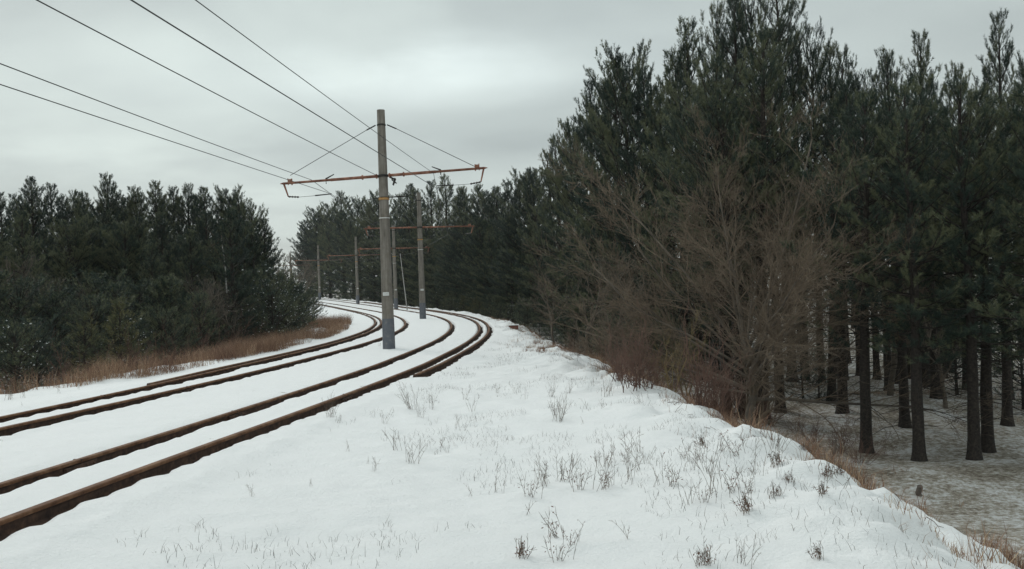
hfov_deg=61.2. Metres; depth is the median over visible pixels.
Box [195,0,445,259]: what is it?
overhead wire
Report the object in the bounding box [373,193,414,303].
pine tree
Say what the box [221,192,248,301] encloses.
pine tree
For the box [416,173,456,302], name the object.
pine tree
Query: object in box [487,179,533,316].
pine tree
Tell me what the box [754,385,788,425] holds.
bare shrub
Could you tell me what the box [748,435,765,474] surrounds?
dry weed
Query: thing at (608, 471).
dry weed
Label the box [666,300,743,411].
bare shrub
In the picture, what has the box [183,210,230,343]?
pine tree
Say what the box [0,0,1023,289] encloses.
sky
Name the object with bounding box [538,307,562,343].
young pine
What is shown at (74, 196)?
pine tree
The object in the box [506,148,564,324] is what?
pine tree
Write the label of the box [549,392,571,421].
dry weed
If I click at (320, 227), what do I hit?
pine tree
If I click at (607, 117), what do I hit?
pine tree
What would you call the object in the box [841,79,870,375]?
pine tree
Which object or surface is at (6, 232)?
pine tree
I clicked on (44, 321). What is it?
young pine
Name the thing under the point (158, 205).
pine tree
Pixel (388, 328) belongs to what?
overhead line pole
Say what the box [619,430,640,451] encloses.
dry weed
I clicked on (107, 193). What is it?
pine tree
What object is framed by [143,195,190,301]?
pine tree
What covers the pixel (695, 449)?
dry weed
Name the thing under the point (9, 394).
dry weed
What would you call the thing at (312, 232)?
pine tree
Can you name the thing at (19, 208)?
pine tree
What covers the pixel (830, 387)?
pine tree
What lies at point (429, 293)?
young pine
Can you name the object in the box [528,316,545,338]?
young pine
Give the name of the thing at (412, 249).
pine tree
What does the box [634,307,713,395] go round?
bare shrub
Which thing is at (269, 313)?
young pine
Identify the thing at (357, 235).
pine tree
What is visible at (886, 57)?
pine tree
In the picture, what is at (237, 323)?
young pine
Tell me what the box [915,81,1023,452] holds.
pine tree
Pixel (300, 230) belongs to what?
pine tree
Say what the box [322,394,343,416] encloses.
dry weed
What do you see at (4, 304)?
young pine
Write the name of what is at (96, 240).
pine tree
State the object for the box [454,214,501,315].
pine tree
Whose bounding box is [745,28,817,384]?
pine tree
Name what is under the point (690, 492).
dry weed
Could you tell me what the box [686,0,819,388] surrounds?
pine tree
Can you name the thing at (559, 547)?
dry weed
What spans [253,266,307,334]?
young pine
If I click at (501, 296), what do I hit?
pine tree
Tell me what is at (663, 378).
bare shrub
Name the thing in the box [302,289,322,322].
young pine
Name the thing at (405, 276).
pine tree
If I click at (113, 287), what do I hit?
young pine
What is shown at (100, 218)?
pine tree
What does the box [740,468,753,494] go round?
dry weed
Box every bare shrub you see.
[44,328,114,384]
[115,328,163,369]
[145,317,219,365]
[185,303,251,358]
[219,320,265,345]
[238,313,264,341]
[246,312,299,340]
[563,323,584,352]
[584,329,611,360]
[586,318,674,390]
[598,313,638,381]
[603,300,664,392]
[619,349,671,385]
[626,339,695,389]
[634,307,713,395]
[640,339,701,387]
[645,304,713,392]
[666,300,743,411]
[684,364,749,416]
[688,326,754,419]
[728,371,767,419]
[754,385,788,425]
[775,411,808,431]
[792,405,825,442]
[824,408,856,454]
[842,420,895,464]
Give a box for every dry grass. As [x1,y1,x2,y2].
[0,312,353,393]
[506,338,583,354]
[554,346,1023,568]
[772,374,1021,540]
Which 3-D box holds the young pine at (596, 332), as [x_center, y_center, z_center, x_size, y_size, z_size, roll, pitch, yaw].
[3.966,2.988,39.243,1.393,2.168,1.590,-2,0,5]
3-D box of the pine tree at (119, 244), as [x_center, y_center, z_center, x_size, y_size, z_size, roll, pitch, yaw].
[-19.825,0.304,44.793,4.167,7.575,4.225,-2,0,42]
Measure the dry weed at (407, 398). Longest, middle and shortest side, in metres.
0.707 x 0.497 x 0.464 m
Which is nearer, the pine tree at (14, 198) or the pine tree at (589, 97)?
the pine tree at (589, 97)
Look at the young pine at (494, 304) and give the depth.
76.84 m
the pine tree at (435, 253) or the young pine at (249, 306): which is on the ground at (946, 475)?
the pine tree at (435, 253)
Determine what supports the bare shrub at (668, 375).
on the railway embankment ground at (424, 499)
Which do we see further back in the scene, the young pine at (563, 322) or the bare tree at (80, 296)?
the young pine at (563, 322)
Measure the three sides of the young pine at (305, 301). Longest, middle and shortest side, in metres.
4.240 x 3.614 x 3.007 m
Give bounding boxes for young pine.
[0,266,47,376]
[0,275,79,381]
[0,298,35,372]
[0,311,28,372]
[0,313,70,389]
[0,315,54,393]
[0,319,17,385]
[4,271,80,370]
[7,294,87,375]
[12,288,104,375]
[45,290,135,380]
[48,283,98,368]
[49,308,121,382]
[57,267,147,364]
[78,296,167,373]
[79,280,167,369]
[93,313,160,368]
[102,274,170,363]
[131,275,195,363]
[131,305,200,364]
[135,272,202,361]
[166,316,211,356]
[168,290,231,354]
[171,308,229,355]
[194,308,245,347]
[210,305,257,344]
[227,295,271,340]
[228,284,278,336]
[236,259,306,338]
[246,277,301,338]
[247,288,283,336]
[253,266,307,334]
[262,288,307,332]
[275,271,315,327]
[281,277,316,331]
[292,292,317,330]
[293,279,321,321]
[297,285,320,320]
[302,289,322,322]
[310,293,327,320]
[402,287,414,306]
[425,288,436,307]
[430,290,443,309]
[430,295,441,308]
[439,290,457,309]
[444,293,457,310]
[451,293,467,311]
[457,296,471,311]
[467,297,480,314]
[473,298,485,314]
[480,293,496,317]
[488,295,506,318]
[494,303,507,319]
[500,303,517,322]
[511,306,530,325]
[512,297,539,326]
[514,302,535,331]
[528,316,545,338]
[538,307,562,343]
[550,316,575,347]
[556,311,580,347]
[559,321,586,350]
[574,324,608,356]
[588,327,607,362]
[769,332,822,398]
[796,345,836,402]
[910,292,996,396]
[964,296,1023,409]
[975,271,1023,377]
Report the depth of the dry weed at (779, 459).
9.81 m
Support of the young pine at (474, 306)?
on the ground at (946, 475)
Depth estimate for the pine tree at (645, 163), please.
36.95 m
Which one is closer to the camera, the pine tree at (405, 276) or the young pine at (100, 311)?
the young pine at (100, 311)
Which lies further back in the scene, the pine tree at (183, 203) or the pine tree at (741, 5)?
the pine tree at (183, 203)
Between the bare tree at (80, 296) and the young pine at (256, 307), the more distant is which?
the young pine at (256, 307)
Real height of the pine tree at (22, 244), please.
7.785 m
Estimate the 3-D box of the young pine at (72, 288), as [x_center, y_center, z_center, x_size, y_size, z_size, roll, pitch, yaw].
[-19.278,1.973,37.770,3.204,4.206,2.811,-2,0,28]
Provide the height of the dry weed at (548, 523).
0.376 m
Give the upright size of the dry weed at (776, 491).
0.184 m
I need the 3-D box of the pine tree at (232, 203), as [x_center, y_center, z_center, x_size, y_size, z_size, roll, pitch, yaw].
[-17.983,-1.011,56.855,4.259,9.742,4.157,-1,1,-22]
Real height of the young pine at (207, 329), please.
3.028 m
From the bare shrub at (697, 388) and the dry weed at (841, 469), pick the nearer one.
the dry weed at (841, 469)
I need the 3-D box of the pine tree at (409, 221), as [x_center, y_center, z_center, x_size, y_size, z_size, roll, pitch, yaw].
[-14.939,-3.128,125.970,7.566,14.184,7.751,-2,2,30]
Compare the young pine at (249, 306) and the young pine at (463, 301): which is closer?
the young pine at (249, 306)
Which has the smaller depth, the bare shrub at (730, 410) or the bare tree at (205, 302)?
the bare shrub at (730, 410)
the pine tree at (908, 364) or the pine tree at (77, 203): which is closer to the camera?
the pine tree at (908, 364)
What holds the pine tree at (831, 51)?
on the ground at (946, 475)
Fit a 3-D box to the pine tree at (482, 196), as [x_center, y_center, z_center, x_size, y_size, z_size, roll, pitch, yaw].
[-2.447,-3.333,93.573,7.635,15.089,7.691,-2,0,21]
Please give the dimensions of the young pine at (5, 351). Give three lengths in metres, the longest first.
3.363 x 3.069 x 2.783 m
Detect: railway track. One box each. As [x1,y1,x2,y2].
[0,298,491,540]
[0,300,406,435]
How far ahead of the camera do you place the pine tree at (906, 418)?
22.45 m
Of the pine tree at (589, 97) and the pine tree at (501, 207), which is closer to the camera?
the pine tree at (589, 97)
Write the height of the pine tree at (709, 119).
9.941 m
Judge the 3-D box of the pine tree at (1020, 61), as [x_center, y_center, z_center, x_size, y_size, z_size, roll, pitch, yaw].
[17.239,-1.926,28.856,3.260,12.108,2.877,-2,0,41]
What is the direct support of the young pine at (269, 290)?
on the ground at (946, 475)
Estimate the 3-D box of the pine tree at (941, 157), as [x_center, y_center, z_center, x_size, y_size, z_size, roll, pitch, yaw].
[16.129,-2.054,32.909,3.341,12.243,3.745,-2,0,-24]
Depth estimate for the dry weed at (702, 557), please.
6.62 m
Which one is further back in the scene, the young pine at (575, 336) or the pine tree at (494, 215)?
the pine tree at (494, 215)
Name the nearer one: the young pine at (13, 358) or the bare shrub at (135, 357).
the young pine at (13, 358)
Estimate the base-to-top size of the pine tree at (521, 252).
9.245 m
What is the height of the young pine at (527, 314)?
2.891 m
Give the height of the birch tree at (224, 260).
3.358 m
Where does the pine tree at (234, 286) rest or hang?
on the railway embankment ground at (424, 499)
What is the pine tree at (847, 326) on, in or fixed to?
on the ground at (946, 475)
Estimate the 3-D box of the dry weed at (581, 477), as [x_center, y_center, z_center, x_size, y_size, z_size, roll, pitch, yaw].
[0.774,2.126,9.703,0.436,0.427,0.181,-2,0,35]
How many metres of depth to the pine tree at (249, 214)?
53.94 m
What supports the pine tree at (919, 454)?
on the ground at (946, 475)
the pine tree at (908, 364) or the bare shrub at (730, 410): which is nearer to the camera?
the bare shrub at (730, 410)
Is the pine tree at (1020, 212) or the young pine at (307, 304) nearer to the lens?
the pine tree at (1020, 212)
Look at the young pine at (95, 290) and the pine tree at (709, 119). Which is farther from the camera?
the young pine at (95, 290)
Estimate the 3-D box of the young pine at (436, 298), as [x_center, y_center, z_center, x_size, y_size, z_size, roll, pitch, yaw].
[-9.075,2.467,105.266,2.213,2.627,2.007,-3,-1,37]
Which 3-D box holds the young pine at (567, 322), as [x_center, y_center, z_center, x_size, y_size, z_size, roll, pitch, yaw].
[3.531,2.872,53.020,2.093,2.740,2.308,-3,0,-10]
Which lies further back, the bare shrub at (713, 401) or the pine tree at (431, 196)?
the pine tree at (431, 196)
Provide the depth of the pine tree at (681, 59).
32.72 m
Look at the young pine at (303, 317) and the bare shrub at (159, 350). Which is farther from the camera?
the young pine at (303, 317)
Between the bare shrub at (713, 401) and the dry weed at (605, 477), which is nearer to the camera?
the dry weed at (605, 477)
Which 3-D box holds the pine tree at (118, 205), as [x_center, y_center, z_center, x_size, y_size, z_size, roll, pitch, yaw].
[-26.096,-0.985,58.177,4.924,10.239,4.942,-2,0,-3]
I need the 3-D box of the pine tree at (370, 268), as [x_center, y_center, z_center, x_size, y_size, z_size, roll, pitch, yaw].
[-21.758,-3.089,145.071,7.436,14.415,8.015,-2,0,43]
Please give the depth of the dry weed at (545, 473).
10.12 m
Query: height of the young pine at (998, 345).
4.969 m
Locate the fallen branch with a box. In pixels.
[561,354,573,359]
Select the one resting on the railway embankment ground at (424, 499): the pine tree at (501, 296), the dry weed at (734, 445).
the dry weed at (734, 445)
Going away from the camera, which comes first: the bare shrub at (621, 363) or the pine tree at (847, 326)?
the bare shrub at (621, 363)
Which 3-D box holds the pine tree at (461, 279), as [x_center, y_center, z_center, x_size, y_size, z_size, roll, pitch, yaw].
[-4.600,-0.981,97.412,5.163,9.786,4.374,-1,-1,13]
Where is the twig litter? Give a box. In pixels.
[641,382,960,531]
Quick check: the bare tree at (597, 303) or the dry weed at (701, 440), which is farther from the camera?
the bare tree at (597, 303)
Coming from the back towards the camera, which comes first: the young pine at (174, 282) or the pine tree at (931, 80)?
the young pine at (174, 282)
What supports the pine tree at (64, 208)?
on the ground at (946, 475)
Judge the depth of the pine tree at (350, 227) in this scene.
165.20 m
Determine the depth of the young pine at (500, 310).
74.36 m
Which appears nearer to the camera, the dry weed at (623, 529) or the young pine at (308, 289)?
the dry weed at (623, 529)
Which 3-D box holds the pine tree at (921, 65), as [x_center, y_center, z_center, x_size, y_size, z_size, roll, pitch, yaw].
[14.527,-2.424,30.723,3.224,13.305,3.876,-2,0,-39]
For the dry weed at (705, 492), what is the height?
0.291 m
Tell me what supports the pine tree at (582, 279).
on the ground at (946, 475)
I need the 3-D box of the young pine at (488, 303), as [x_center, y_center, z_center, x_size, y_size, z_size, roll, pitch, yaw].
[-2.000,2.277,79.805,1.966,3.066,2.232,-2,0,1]
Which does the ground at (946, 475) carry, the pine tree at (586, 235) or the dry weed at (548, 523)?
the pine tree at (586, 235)
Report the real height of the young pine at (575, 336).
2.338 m
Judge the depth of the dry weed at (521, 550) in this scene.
7.29 m
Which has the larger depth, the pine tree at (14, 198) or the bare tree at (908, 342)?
the pine tree at (14, 198)
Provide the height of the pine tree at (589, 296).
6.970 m
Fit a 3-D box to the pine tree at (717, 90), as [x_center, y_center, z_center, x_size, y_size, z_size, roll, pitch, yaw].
[6.152,-1.394,25.666,4.849,11.284,5.505,-2,0,-43]
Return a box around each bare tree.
[0,266,27,368]
[55,276,104,368]
[179,269,237,346]
[180,269,234,346]
[208,293,243,343]
[220,285,260,331]
[275,250,310,280]
[292,256,319,284]
[294,273,308,289]
[302,267,321,293]
[517,86,1023,453]
[518,271,574,344]
[568,245,635,354]
[591,275,645,363]
[855,265,936,372]
[890,289,960,407]
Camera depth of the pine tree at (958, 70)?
30.17 m
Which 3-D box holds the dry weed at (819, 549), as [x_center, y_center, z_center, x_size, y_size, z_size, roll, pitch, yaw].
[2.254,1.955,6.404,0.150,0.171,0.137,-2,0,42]
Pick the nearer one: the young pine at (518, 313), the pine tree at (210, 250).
the pine tree at (210, 250)
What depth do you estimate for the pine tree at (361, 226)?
160.32 m
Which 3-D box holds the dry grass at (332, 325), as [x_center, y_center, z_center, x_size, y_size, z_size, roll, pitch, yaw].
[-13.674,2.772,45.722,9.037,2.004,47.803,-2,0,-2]
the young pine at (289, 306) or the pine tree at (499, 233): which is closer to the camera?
the young pine at (289, 306)
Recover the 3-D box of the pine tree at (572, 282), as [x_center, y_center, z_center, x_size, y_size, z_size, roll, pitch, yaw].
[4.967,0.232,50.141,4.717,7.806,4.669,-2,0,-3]
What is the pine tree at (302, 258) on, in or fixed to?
on the ground at (946, 475)
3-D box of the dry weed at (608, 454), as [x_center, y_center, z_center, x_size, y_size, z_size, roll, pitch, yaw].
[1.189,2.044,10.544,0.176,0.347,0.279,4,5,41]
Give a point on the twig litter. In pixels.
(771, 452)
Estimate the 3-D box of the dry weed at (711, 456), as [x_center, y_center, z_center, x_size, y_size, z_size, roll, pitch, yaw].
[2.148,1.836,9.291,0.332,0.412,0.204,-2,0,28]
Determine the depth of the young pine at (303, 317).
52.04 m
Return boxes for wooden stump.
[832,440,836,457]
[915,485,922,496]
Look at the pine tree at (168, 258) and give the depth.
44.46 m
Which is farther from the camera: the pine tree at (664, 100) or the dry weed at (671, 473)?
the pine tree at (664, 100)
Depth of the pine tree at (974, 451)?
19.03 m
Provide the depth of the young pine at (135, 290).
38.48 m
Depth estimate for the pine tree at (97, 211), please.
56.08 m
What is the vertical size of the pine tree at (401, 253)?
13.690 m
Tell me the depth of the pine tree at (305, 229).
202.54 m
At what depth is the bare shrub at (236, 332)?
39.71 m
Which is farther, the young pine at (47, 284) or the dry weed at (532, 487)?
the young pine at (47, 284)
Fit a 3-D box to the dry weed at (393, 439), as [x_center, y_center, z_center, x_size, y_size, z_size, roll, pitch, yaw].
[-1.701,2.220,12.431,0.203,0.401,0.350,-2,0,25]
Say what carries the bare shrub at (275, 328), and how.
on the railway embankment ground at (424, 499)
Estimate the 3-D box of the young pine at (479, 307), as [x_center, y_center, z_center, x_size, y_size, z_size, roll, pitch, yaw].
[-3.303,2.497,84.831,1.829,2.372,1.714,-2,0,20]
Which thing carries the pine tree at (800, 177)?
on the ground at (946, 475)
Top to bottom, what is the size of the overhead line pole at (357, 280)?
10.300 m
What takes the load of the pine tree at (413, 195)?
on the ground at (946, 475)
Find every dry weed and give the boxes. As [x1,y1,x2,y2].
[5,384,13,399]
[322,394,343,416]
[383,427,401,449]
[396,380,418,408]
[404,437,426,462]
[514,535,535,558]
[518,470,544,498]
[534,455,550,485]
[538,506,562,537]
[542,530,578,561]
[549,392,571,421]
[550,399,561,416]
[554,453,578,480]
[562,520,584,545]
[564,456,596,491]
[596,459,612,491]
[599,442,614,466]
[600,456,615,487]
[601,381,612,395]
[609,520,630,538]
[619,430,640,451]
[620,445,641,481]
[661,452,682,488]
[678,477,702,503]
[681,438,708,457]
[689,539,716,565]
[692,431,704,445]
[692,453,721,492]
[692,476,717,502]
[696,442,725,471]
[717,433,730,451]
[720,430,745,455]
[720,464,742,492]
[732,486,752,513]
[736,534,760,568]
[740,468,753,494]
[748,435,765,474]
[767,428,787,448]
[767,446,785,467]
[768,481,786,498]
[773,421,792,450]
[781,469,795,483]
[807,538,823,560]
[812,478,828,497]
[819,460,837,479]
[833,457,846,477]
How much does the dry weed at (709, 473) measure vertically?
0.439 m
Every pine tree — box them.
[0,192,25,258]
[0,192,30,272]
[0,210,64,358]
[0,223,13,285]
[2,176,53,286]
[2,198,50,318]
[21,214,106,348]
[24,228,68,348]
[36,182,67,246]
[43,194,79,334]
[43,215,115,351]
[50,206,134,350]
[58,197,86,240]
[61,188,80,245]
[68,190,94,279]
[80,224,122,321]
[82,172,137,254]
[88,197,119,233]
[89,217,173,343]
[91,236,149,344]
[92,196,149,255]
[104,190,153,236]
[108,215,167,350]
[115,185,167,302]
[128,238,181,361]
[130,179,186,327]
[141,211,195,341]
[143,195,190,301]
[150,243,190,354]
[165,185,197,267]
[166,182,211,312]
[166,229,225,351]
[171,199,185,233]
[176,186,229,304]
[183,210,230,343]
[184,197,206,275]
[189,183,259,277]
[190,239,244,349]
[197,206,276,346]
[209,196,229,332]
[218,196,254,262]
[218,217,282,307]
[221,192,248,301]
[230,198,284,274]
[230,227,281,326]
[251,217,289,328]
[286,206,335,296]
[290,219,322,292]
[291,234,323,291]
[293,212,338,297]
[298,201,344,297]
[299,232,333,296]
[311,224,342,298]
[316,191,366,294]
[320,212,355,298]
[325,196,376,299]
[325,217,367,299]
[336,227,372,300]
[346,200,377,297]
[350,222,379,301]
[353,189,395,295]
[359,224,381,301]
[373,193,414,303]
[373,224,399,303]
[377,220,406,303]
[390,183,426,295]
[391,215,417,305]
[396,218,433,301]
[397,186,437,299]
[399,254,413,304]
[402,246,427,304]
[404,179,442,303]
[406,245,428,303]
[408,223,449,307]
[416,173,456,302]
[417,254,435,306]
[418,223,453,309]
[424,254,443,305]
[430,227,466,310]
[434,211,483,311]
[436,187,470,298]
[444,186,474,297]
[449,183,493,293]
[451,185,509,296]
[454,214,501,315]
[455,247,476,309]
[466,186,515,311]
[466,232,504,317]
[473,179,523,313]
[485,214,527,322]
[486,243,515,318]
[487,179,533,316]
[489,165,556,318]
[496,167,556,325]
[500,227,545,322]
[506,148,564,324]
[515,248,542,323]
[528,133,574,331]
[532,255,556,327]
[534,118,600,335]
[535,116,585,336]
[540,250,569,326]
[546,78,621,348]
[552,233,591,324]
[558,223,614,348]
[559,224,638,348]
[562,38,687,366]
[564,80,631,350]
[572,57,644,359]
[573,250,603,324]
[595,229,647,358]
[603,63,678,367]
[614,79,704,370]
[619,45,709,373]
[630,16,755,379]
[640,43,822,412]
[653,86,819,418]
[659,260,712,368]
[661,0,756,385]
[680,270,732,377]
[681,25,849,418]
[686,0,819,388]
[689,0,808,389]
[691,30,745,379]
[699,248,756,385]
[715,95,830,412]
[730,0,838,381]
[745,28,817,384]
[777,12,857,381]
[777,34,840,380]
[778,88,957,453]
[786,76,903,413]
[792,40,869,377]
[794,96,880,401]
[811,44,879,380]
[812,83,1004,428]
[814,159,851,363]
[818,63,911,379]
[826,76,1004,461]
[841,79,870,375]
[851,108,912,390]
[853,44,940,383]
[856,70,997,398]
[870,59,920,378]
[870,71,1023,460]
[879,28,970,386]
[898,70,977,378]
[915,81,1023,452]
[921,79,1023,426]
[927,60,1008,387]
[939,65,1023,423]
[941,63,1019,358]
[968,8,1023,399]
[969,140,1023,341]
[978,50,1023,263]
[1004,70,1023,339]
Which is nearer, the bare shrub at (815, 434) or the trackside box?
the bare shrub at (815, 434)
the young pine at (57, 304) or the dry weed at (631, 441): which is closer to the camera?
the dry weed at (631, 441)
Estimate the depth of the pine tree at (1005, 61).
27.82 m
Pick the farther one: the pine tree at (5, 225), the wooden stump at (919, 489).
the pine tree at (5, 225)
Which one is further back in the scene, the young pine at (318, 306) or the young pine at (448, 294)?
the young pine at (448, 294)
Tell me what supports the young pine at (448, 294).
on the ground at (946, 475)
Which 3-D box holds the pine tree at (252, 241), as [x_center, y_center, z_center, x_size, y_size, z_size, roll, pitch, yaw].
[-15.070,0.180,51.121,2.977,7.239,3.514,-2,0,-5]
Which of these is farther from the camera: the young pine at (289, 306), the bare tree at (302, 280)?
the bare tree at (302, 280)
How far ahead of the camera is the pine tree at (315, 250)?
194.36 m
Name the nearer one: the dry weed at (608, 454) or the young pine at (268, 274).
the dry weed at (608, 454)
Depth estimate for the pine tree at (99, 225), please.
48.17 m
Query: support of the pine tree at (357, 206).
on the ground at (946, 475)
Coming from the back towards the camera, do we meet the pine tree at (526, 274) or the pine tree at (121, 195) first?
the pine tree at (526, 274)
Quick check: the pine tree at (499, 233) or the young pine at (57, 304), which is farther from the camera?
the pine tree at (499, 233)
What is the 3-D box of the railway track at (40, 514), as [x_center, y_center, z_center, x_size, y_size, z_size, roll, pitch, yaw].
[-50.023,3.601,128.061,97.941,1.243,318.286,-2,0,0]
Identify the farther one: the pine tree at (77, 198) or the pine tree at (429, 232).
the pine tree at (429, 232)
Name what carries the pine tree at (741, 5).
on the ground at (946, 475)
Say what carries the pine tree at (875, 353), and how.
on the ground at (946, 475)
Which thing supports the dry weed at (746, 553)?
on the railway embankment ground at (424, 499)
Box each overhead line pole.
[280,109,486,348]
[295,245,341,299]
[327,237,379,303]
[358,225,429,308]
[363,192,473,318]
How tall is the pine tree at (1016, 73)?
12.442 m
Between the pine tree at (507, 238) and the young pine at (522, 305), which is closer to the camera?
the young pine at (522, 305)
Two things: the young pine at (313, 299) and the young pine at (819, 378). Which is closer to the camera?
the young pine at (819, 378)
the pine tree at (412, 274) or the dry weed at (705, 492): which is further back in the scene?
the pine tree at (412, 274)
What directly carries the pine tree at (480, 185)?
on the ground at (946, 475)
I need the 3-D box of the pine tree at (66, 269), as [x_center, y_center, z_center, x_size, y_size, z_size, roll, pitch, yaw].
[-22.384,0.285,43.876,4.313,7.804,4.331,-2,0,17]
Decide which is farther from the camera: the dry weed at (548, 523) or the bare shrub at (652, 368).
the bare shrub at (652, 368)
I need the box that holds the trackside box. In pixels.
[508,324,518,328]
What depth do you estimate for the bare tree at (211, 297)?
38.59 m
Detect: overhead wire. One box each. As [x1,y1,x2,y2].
[0,63,379,260]
[0,84,378,263]
[36,0,415,226]
[130,0,447,262]
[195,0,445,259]
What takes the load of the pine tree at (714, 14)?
on the ground at (946, 475)
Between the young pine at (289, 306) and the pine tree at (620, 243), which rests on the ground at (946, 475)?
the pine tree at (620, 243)
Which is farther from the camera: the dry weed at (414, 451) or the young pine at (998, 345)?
the young pine at (998, 345)
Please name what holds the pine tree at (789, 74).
on the ground at (946, 475)
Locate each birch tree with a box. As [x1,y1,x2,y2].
[206,229,234,292]
[397,253,407,309]
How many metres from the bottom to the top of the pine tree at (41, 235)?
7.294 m
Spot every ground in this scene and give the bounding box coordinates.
[0,277,1023,567]
[0,297,1019,568]
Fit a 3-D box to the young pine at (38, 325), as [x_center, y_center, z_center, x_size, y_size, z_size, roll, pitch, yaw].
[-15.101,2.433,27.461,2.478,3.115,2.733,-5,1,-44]
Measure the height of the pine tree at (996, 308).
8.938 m
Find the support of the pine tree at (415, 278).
on the ground at (946, 475)
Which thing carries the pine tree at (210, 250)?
on the ground at (946, 475)
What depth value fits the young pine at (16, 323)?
35.69 m
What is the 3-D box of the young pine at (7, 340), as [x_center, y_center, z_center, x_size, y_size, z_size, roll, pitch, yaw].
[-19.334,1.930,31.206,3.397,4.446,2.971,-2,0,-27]
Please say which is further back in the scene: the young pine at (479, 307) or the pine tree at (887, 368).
the young pine at (479, 307)
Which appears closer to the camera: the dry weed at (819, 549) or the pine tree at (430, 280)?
the dry weed at (819, 549)
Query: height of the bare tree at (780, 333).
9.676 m
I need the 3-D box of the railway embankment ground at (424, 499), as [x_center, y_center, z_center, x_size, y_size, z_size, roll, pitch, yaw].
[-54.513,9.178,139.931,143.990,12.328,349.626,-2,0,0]
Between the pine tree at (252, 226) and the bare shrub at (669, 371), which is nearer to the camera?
the bare shrub at (669, 371)
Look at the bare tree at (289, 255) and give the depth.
126.16 m
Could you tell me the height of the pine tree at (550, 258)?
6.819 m
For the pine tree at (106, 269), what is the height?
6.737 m
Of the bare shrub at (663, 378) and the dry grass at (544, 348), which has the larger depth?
the dry grass at (544, 348)
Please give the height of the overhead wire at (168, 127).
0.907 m
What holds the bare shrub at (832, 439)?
on the ground at (946, 475)
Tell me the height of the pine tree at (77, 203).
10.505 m
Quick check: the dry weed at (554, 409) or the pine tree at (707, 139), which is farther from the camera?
the pine tree at (707, 139)
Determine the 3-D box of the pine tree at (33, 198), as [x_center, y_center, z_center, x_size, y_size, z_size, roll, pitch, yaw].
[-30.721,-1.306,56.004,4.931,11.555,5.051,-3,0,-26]
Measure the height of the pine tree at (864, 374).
8.937 m
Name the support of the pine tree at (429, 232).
on the ground at (946, 475)
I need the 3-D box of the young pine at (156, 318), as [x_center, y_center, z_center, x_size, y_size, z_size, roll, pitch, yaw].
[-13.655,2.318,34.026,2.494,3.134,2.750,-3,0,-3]
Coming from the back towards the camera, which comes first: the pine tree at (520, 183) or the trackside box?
the pine tree at (520, 183)
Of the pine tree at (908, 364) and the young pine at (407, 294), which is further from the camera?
the young pine at (407, 294)
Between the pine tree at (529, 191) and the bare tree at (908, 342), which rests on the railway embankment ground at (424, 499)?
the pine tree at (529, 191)
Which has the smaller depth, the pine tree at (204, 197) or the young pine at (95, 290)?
the young pine at (95, 290)
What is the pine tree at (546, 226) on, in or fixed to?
on the ground at (946, 475)
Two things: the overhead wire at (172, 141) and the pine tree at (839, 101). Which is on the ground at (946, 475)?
the pine tree at (839, 101)
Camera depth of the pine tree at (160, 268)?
40.35 m
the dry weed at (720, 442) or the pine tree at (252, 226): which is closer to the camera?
the dry weed at (720, 442)
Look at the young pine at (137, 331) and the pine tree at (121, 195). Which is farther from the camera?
the pine tree at (121, 195)
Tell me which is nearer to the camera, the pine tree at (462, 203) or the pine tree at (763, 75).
the pine tree at (763, 75)
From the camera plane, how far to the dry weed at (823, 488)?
7.71 m
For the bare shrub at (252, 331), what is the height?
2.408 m
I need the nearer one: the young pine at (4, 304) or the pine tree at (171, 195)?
the young pine at (4, 304)
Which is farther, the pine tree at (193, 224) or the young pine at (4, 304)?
the pine tree at (193, 224)
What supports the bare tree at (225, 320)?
on the railway embankment ground at (424, 499)
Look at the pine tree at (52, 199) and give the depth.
57.89 m
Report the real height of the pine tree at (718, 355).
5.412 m
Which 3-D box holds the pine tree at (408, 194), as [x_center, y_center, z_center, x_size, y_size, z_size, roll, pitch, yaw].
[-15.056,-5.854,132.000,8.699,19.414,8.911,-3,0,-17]
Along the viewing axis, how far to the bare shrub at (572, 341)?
35.88 m
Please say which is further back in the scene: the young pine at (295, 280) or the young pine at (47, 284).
the young pine at (295, 280)
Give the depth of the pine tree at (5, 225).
56.63 m
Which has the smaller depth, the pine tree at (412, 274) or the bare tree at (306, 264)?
the pine tree at (412, 274)
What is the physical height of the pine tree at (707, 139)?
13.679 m
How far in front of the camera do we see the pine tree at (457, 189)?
107.76 m
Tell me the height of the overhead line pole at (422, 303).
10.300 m
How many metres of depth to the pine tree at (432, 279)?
112.83 m
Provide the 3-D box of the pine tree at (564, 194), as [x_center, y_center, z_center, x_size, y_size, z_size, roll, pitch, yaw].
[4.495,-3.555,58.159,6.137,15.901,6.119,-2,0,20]
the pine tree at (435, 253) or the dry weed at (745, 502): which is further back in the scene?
the pine tree at (435, 253)
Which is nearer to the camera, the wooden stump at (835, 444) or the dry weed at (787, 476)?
the dry weed at (787, 476)
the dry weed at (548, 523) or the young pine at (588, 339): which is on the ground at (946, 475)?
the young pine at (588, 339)
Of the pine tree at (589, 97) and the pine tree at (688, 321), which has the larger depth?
the pine tree at (589, 97)
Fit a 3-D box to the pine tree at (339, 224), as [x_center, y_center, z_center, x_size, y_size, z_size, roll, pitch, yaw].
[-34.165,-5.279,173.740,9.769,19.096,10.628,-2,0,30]
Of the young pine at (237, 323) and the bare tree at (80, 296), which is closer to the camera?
the bare tree at (80, 296)
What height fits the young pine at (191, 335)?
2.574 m
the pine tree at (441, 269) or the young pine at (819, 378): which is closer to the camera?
the young pine at (819, 378)

